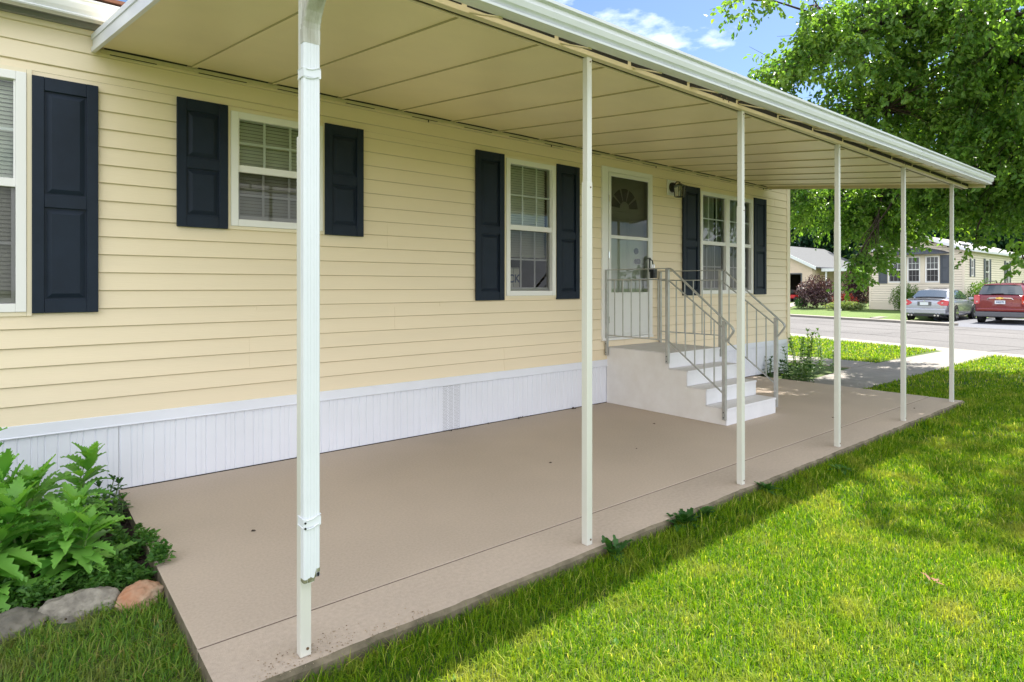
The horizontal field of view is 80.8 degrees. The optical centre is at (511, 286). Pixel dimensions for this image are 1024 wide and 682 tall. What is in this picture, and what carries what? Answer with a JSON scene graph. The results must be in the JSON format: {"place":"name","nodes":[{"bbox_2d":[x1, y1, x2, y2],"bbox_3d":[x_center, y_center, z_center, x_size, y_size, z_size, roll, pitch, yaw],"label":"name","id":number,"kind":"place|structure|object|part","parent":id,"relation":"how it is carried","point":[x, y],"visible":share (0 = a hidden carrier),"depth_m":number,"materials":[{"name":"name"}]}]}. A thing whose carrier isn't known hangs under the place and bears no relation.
{"place":"outdoors","nodes":[
{"label":"outdoors","id":0,"kind":"place"},
{"bbox_2d":[9,499,154,623],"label":"mulch ground","id":1,"kind":"structure","parent":0,"point":[140,561],"depth_m":3.21,"materials":[{"name":"brown wood"}]},
{"bbox_2d":[0,427,46,545],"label":"leafy plant","id":2,"kind":"object","parent":1,"relation":"on","point":[33,536],"visible":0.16,"depth_m":3.04,"materials":[{"name":"green plant"}]},
{"bbox_2d":[0,475,52,612],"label":"leafy plant","id":3,"kind":"object","parent":1,"relation":"on","point":[16,492],"visible":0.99,"depth_m":2.79,"materials":[{"name":"green plant"}]},
{"bbox_2d":[0,448,80,592],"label":"leafy plant","id":4,"kind":"object","parent":1,"relation":"on","point":[30,474],"visible":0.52,"depth_m":3.00,"materials":[{"name":"green plant"}]},
{"bbox_2d":[23,441,119,536],"bbox_3d":[-2.587,1.183,3.455,0.555,0.549,0.497,0,0,-39],"label":"leafy plant","id":5,"kind":"object","parent":1,"relation":"on","point":[90,459],"visible":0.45,"depth_m":3.51,"materials":[{"name":"green plant"}]},
{"bbox_2d":[23,481,137,598],"bbox_3d":[-2.167,1.264,2.986,0.546,0.517,0.558,0,0,22],"label":"leafy plant","id":6,"kind":"object","parent":1,"relation":"on","point":[76,537],"visible":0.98,"depth_m":2.95,"materials":[{"name":"green plant"}]},
{"bbox_2d":[0,522,175,612],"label":"groundcover","id":7,"kind":"object","parent":1,"relation":"on","point":[129,570],"visible":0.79,"depth_m":2.90,"materials":[{"name":"green plant"}]},
{"bbox_2d":[79,516,116,542],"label":"dark leaf plant","id":8,"kind":"object","parent":1,"relation":"on","point":[104,538],"visible":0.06,"depth_m":3.29,"materials":[{"name":"green plant"}]},
{"bbox_2d":[74,474,130,515],"bbox_3d":[-2.602,1.316,3.772,0.345,0.257,0.269,0,0,-39],"label":"dark leaf plant","id":9,"kind":"object","parent":1,"relation":"on","point":[99,482],"visible":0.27,"depth_m":3.79,"materials":[{"name":"green plant"}]},
{"bbox_2d":[92,492,132,531],"bbox_3d":[-2.412,1.338,3.601,0.200,0.222,0.292,0,0,-12],"label":"dark leaf plant","id":10,"kind":"object","parent":1,"relation":"on","point":[116,507],"visible":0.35,"depth_m":3.61,"materials":[{"name":"green plant"}]},
{"bbox_2d":[0,590,206,681],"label":"rough grass","id":11,"kind":"structure","parent":0,"point":[140,673],"depth_m":2.36,"materials":[{"name":"green plant"}]},
{"bbox_2d":[0,295,1023,681],"bbox_3d":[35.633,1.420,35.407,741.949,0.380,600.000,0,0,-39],"label":"ground","id":12,"kind":"structure","parent":0,"point":[864,313],"depth_m":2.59,"materials":[{"name":"plant"}]},
{"bbox_2d":[0,606,48,644],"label":"border stone","id":13,"kind":"object","parent":12,"relation":"on","point":[16,619],"visible":0.62,"depth_m":2.51,"materials":[{"name":"grey stone"}]},
{"bbox_2d":[38,586,119,624],"bbox_3d":[-1.924,1.436,2.680,0.312,0.175,0.196,0,0,-31],"label":"border stone","id":14,"kind":"object","parent":12,"relation":"on","point":[67,606],"visible":0.51,"depth_m":2.64,"materials":[{"name":"grey stone"}]},
{"bbox_2d":[114,579,163,612],"bbox_3d":[-1.699,1.433,2.755,0.172,0.152,0.198,0,0,-7],"label":"border stone","id":15,"kind":"object","parent":12,"relation":"on","point":[139,591],"visible":0.62,"depth_m":2.72,"materials":[{"name":"stone"}]},
{"bbox_2d":[154,620,163,637],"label":"weed","id":16,"kind":"object","parent":12,"relation":"on","point":[158,627],"visible":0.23,"depth_m":2.52,"materials":[{"name":"green plant"}]},
{"bbox_2d":[0,0,789,500],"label":"mobile home","id":17,"kind":"object","parent":12,"relation":"on","point":[148,274],"visible":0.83,"depth_m":4.74,"materials":[{"name":"beige plastic"}]},
{"bbox_2d":[0,64,49,316],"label":"window","id":18,"kind":"structure","parent":17,"relation":"in","point":[15,82],"depth_m":3.74,"materials":[{"name":"white plastic"}]},
{"bbox_2d":[206,101,324,234],"bbox_3d":[-2.005,-0.888,4.934,0.943,1.100,0.584,0,0,-39],"label":"window","id":19,"kind":"structure","parent":17,"relation":"in","point":[262,147],"depth_m":4.72,"materials":[{"name":"white plastic"}]},
{"bbox_2d":[505,155,555,297],"bbox_3d":[-0.177,-0.616,6.850,0.932,1.657,1.234,0,0,-39],"label":"window","id":20,"kind":"structure","parent":17,"relation":"in","point":[530,185],"depth_m":6.51,"materials":[{"name":"white plastic"}]},
{"bbox_2d":[511,268,519,286],"bbox_3d":[0.002,-0.100,6.376,0.220,0.210,0.011,0,0,-39],"label":"lettered card","id":21,"kind":"object","parent":20,"relation":"attached to","point":[515,281],"visible":0.56,"depth_m":6.40,"materials":[{"name":"white paper"}]},
{"bbox_2d":[599,165,653,340],"bbox_3d":[1.404,-0.397,7.399,0.946,2.065,0.207,0,0,-39],"label":"door","id":22,"kind":"structure","parent":17,"relation":"in","point":[626,195],"depth_m":7.39,"materials":[{"name":"white"}]},
{"bbox_2d":[667,180,686,197],"bbox_3d":[2.163,-1.286,7.865,0.190,0.238,0.204,0,0,-39],"label":"wall lantern","id":23,"kind":"object","parent":17,"relation":"attached to","point":[673,188],"depth_m":7.87,"materials":[{"name":"black metal"}]},
{"bbox_2d":[697,183,753,295],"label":"window","id":24,"kind":"structure","parent":17,"relation":"in","point":[718,210],"depth_m":8.79,"materials":[{"name":"white plastic"}]},
{"bbox_2d":[197,397,964,681],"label":"patio edge","id":25,"kind":"object","parent":12,"relation":"on","point":[454,587],"visible":0.64,"depth_m":2.87,"materials":[{"name":"concrete"}]},
{"bbox_2d":[252,608,428,681],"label":"concrete grit","id":26,"kind":"object","parent":25,"relation":"on","point":[329,643],"visible":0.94,"depth_m":2.28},
{"bbox_2d":[91,0,995,657],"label":"patio awning","id":27,"kind":"object","parent":25,"relation":"on","point":[553,72],"visible":1,"depth_m":3.84,"materials":[{"name":"beige metal"}]},
{"bbox_2d":[601,534,631,566],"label":"weed","id":28,"kind":"object","parent":12,"relation":"on","point":[609,544],"visible":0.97,"depth_m":3.18,"materials":[{"name":"green plant"}]},
{"bbox_2d":[666,507,707,531],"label":"weed","id":29,"kind":"object","parent":12,"relation":"on","point":[688,516],"visible":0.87,"depth_m":3.57,"materials":[{"name":"green plant"}]},
{"bbox_2d":[695,506,718,518],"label":"weed","id":30,"kind":"object","parent":12,"relation":"on","point":[706,509],"visible":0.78,"depth_m":3.72,"materials":[{"name":"green plant"}]},
{"bbox_2d":[754,481,781,494],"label":"weed","id":31,"kind":"object","parent":12,"relation":"on","point":[768,486],"visible":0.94,"depth_m":4.16,"materials":[{"name":"green plant"}]},
{"bbox_2d":[756,356,784,377],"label":"corner plant","id":32,"kind":"object","parent":12,"relation":"on","point":[769,370],"visible":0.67,"depth_m":9.38,"materials":[{"name":"green plant"}]},
{"bbox_2d":[790,290,798,301],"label":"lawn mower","id":33,"kind":"object","parent":12,"relation":"on","point":[793,298],"visible":0.58,"depth_m":49.42,"materials":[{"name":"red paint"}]},
{"bbox_2d":[780,337,813,380],"bbox_3d":[4.487,1.124,9.403,0.461,0.692,0.540,0,0,-39],"label":"corner plant","id":34,"kind":"object","parent":12,"relation":"on","point":[801,357],"visible":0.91,"depth_m":9.36,"materials":[{"name":"green plant"}]},
{"bbox_2d":[779,359,817,382],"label":"corner plant","id":35,"kind":"object","parent":12,"relation":"on","point":[791,374],"visible":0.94,"depth_m":9.18,"materials":[{"name":"green plant"}]},
{"bbox_2d":[794,298,807,307],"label":"dark shrub","id":36,"kind":"object","parent":12,"relation":"on","point":[797,303],"visible":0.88,"depth_m":35.92,"materials":[{"name":"green plant"}]},
{"bbox_2d":[788,328,818,374],"bbox_3d":[4.802,1.066,9.913,0.630,0.808,0.458,0,0,-39],"label":"corner plant","id":37,"kind":"object","parent":12,"relation":"on","point":[808,339],"visible":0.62,"depth_m":9.83,"materials":[{"name":"green plant"}]},
{"bbox_2d":[790,190,832,250],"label":"woodland tree","id":38,"kind":"object","parent":12,"relation":"on","point":[805,240],"visible":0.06,"depth_m":68.42,"materials":[{"name":"green plant"}]},
{"bbox_2d":[793,273,841,308],"bbox_3d":[18.097,0.242,35.688,2.382,2.134,2.523,0,0,-21],"label":"purple shrub","id":39,"kind":"object","parent":12,"relation":"on","point":[807,291],"visible":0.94,"depth_m":35.45,"materials":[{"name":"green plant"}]},
{"bbox_2d":[812,328,833,372],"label":"corner plant","id":40,"kind":"object","parent":12,"relation":"on","point":[820,353],"visible":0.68,"depth_m":10.11,"materials":[{"name":"green plant"}]},
{"bbox_2d":[790,246,862,301],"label":"neighbour garage","id":41,"kind":"structure","parent":12,"relation":"on","point":[805,262],"depth_m":50.91,"materials":[{"name":"grey"}]},
{"bbox_2d":[821,268,846,284],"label":"carport","id":42,"kind":"object","parent":12,"relation":"on","point":[825,270],"visible":0.12,"depth_m":48.44,"materials":[{"name":"white metal"}]},
{"bbox_2d":[811,194,860,263],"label":"woodland tree","id":43,"kind":"object","parent":12,"relation":"on","point":[845,251],"visible":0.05,"depth_m":66.59,"materials":[{"name":"green plant"}]},
{"bbox_2d":[828,464,852,474],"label":"weed","id":44,"kind":"object","parent":12,"relation":"on","point":[843,470],"visible":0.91,"depth_m":4.64,"materials":[{"name":"green plant"}]},
{"bbox_2d":[828,293,858,302],"bbox_3d":[18.989,0.814,34.384,1.393,0.968,1.566,0,0,-39],"label":"red barberry","id":45,"kind":"object","parent":12,"relation":"on","point":[843,299],"visible":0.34,"depth_m":34.17,"materials":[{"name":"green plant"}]},
{"bbox_2d":[823,300,865,310],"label":"variegated plant","id":46,"kind":"object","parent":12,"relation":"on","point":[852,305],"visible":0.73,"depth_m":32.77,"materials":[{"name":"green plant"}]},
{"bbox_2d":[841,266,868,306],"bbox_3d":[20.189,-0.203,35.211,1.736,3.012,1.608,0,0,-16],"label":"purple shrub","id":47,"kind":"object","parent":12,"relation":"on","point":[860,299],"visible":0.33,"depth_m":34.99,"materials":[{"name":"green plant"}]},
{"bbox_2d":[824,200,898,262],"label":"woodland tree","id":48,"kind":"object","parent":12,"relation":"on","point":[861,245],"depth_m":62.87,"materials":[{"name":"green plant"}]},
{"bbox_2d":[704,0,1023,302],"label":"shade tree","id":49,"kind":"object","parent":12,"relation":"on","point":[977,72],"visible":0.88,"depth_m":9.53,"materials":[{"name":"green plant"}]},
{"bbox_2d":[790,314,957,325],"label":"curb","id":50,"kind":"structure","parent":12,"relation":"on","point":[881,320],"depth_m":26.30,"materials":[{"name":"grey concrete"}]},
{"bbox_2d":[788,350,992,388],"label":"walkway","id":51,"kind":"structure","parent":12,"relation":"on","point":[858,374],"depth_m":10.65,"materials":[{"name":"grey concrete"}]},
{"bbox_2d":[887,283,918,309],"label":"green shrub","id":52,"kind":"object","parent":12,"relation":"on","point":[910,293],"visible":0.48,"depth_m":31.16,"materials":[{"name":"green plant"}]},
{"bbox_2d":[790,333,1023,358],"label":"curb","id":53,"kind":"structure","parent":12,"relation":"on","point":[957,350],"depth_m":14.61,"materials":[{"name":"grey concrete"}]},
{"bbox_2d":[920,572,943,584],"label":"dead leaf","id":54,"kind":"object","parent":12,"relation":"on","point":[928,577],"visible":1,"depth_m":2.86,"materials":[{"name":"beige plant"}]},
{"bbox_2d":[869,236,1023,315],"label":"neighbour home","id":55,"kind":"object","parent":12,"relation":"on","point":[927,270],"visible":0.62,"depth_m":31.69,"materials":[{"name":"beige plastic"}]},
{"bbox_2d":[888,257,899,282],"bbox_3d":[20.773,-0.910,32.458,0.534,1.600,0.940,0,0,-39],"label":"window","id":56,"kind":"structure","parent":55,"relation":"in","point":[891,279],"depth_m":32.66,"materials":[{"name":"white plastic"}]},
{"bbox_2d":[907,256,920,282],"bbox_3d":[21.311,-0.910,31.800,0.534,1.600,0.840,0,0,-39],"label":"window","id":57,"kind":"structure","parent":55,"relation":"in","point":[913,268],"depth_m":31.92,"materials":[{"name":"white plastic"}]},
{"bbox_2d":[925,255,939,282],"bbox_3d":[21.837,-0.910,31.158,0.534,1.600,0.860,0,0,-39],"label":"window","id":58,"kind":"structure","parent":55,"relation":"in","point":[932,263],"depth_m":31.22,"materials":[{"name":"white plastic"}]},
{"bbox_2d":[971,259,973,276],"bbox_3d":[23.553,-0.980,30.848,0.482,0.912,0.094,0,0,-39],"label":"window","id":59,"kind":"structure","parent":55,"relation":"in","point":[972,260],"depth_m":30.92,"materials":[{"name":"white plastic"}]},
{"bbox_2d":[986,259,989,283],"bbox_3d":[25.573,-0.805,32.817,0.990,1.590,0.584,0,0,-39],"label":"window","id":60,"kind":"structure","parent":55,"relation":"in","point":[987,260],"depth_m":32.82,"materials":[{"name":"white plastic"}]},
{"bbox_2d":[1006,261,1009,282],"bbox_3d":[28.920,-0.805,35.557,1.040,1.590,0.584,0,0,-39],"label":"window","id":61,"kind":"structure","parent":55,"relation":"in","point":[1007,262],"depth_m":35.58,"materials":[{"name":"white plastic"}]},
{"bbox_2d":[925,144,1015,251],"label":"woodland tree","id":62,"kind":"object","parent":12,"relation":"on","point":[948,238],"depth_m":55.94,"materials":[{"name":"green plant"}]},
{"bbox_2d":[965,278,997,301],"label":"green shrub","id":63,"kind":"object","parent":12,"relation":"on","point":[975,288],"visible":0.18,"depth_m":29.32,"materials":[{"name":"green plant"}]},
{"bbox_2d":[955,107,1023,251],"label":"woodland tree","id":64,"kind":"object","parent":12,"relation":"on","point":[998,245],"visible":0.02,"depth_m":52.79,"materials":[{"name":"green plant"}]},
{"bbox_2d":[119,376,928,665],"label":"patio","id":65,"kind":"structure","parent":0,"point":[392,511],"depth_m":3.95,"materials":[{"name":"concrete"}]},
{"bbox_2d":[251,403,833,530],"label":"leaf litter","id":66,"kind":"object","parent":65,"relation":"on","point":[518,418],"visible":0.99,"depth_m":6.01,"materials":[{"name":"brown plant"}]},
{"bbox_2d":[200,397,927,648],"bbox_3d":[2.013,1.522,4.899,8.260,0.296,0.009,0,0,-39],"label":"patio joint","id":67,"kind":"object","parent":65,"relation":"on","point":[497,546],"visible":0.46,"depth_m":3.08,"materials":[{"name":"brown"}]},
{"bbox_2d":[605,268,785,425],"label":"entry steps","id":68,"kind":"structure","parent":65,"relation":"on","point":[695,382],"depth_m":6.58,"materials":[{"name":"grey concrete"}]},
{"bbox_2d":[119,0,1023,252],"label":"sky","id":69,"kind":"structure","parent":0,"point":[682,25],"materials":[{"name":"blue"}]},
{"bbox_2d":[650,263,656,277],"bbox_3d":[1.782,-0.206,7.565,0.070,0.193,0.065,0,0,-39],"label":"lockbox","id":70,"kind":"object","parent":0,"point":[653,273],"visible":0.77,"depth_m":7.55,"materials":[{"name":"black metal"}]},
{"bbox_2d":[389,431,1023,681],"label":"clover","id":71,"kind":"object","parent":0,"point":[859,679],"visible":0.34,"depth_m":2.57,"materials":[{"name":"green plant"}]},
{"bbox_2d":[790,317,1023,354],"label":"road","id":72,"kind":"structure","parent":0,"point":[932,335],"depth_m":19.23,"materials":[{"name":"grey asphalt"}]},
{"bbox_2d":[793,319,1023,351],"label":"road crack seal","id":73,"kind":"object","parent":72,"relation":"on","point":[925,331],"visible":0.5,"depth_m":20.02,"materials":[{"name":"grey asphalt"}]},
{"bbox_2d":[933,316,1023,329],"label":"driveway","id":74,"kind":"structure","parent":0,"point":[1008,323],"depth_m":24.99,"materials":[{"name":"grey concrete"}]},
{"bbox_2d":[906,288,975,320],"bbox_3d":[20.170,0.791,28.281,5.041,1.519,2.120,0,0,-39],"label":"silver sedan","id":75,"kind":"object","parent":74,"relation":"on","point":[931,303],"visible":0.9,"depth_m":27.07,"materials":[{"name":"grey metal"}]},
{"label":"rear window","id":76,"kind":"part","parent":75,"relation":"part of","materials":[{"name":"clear glass"}]},
{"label":"side window","id":77,"kind":"part","parent":75,"relation":"part of","materials":[{"name":"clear glass"}]},
{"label":"side window","id":78,"kind":"part","parent":75,"relation":"part of","materials":[{"name":"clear glass"}]},
{"bbox_2d":[870,316,1014,318],"bbox_3d":[22.273,1.530,25.797,7.350,0.280,10.250,0,0,-39],"label":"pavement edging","id":79,"kind":"object","parent":74,"relation":"on","point":[879,317],"visible":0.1,"depth_m":27.99,"materials":[{"name":"grey concrete"}]},
{"bbox_2d":[974,281,1023,321],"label":"maroon suv","id":80,"kind":"object","parent":74,"relation":"on","point":[997,301],"visible":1,"depth_m":24.78,"materials":[{"name":"red metal"}]},
{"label":"rear window","id":81,"kind":"part","parent":80,"relation":"part of","materials":[{"name":"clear glass"}]}
]}

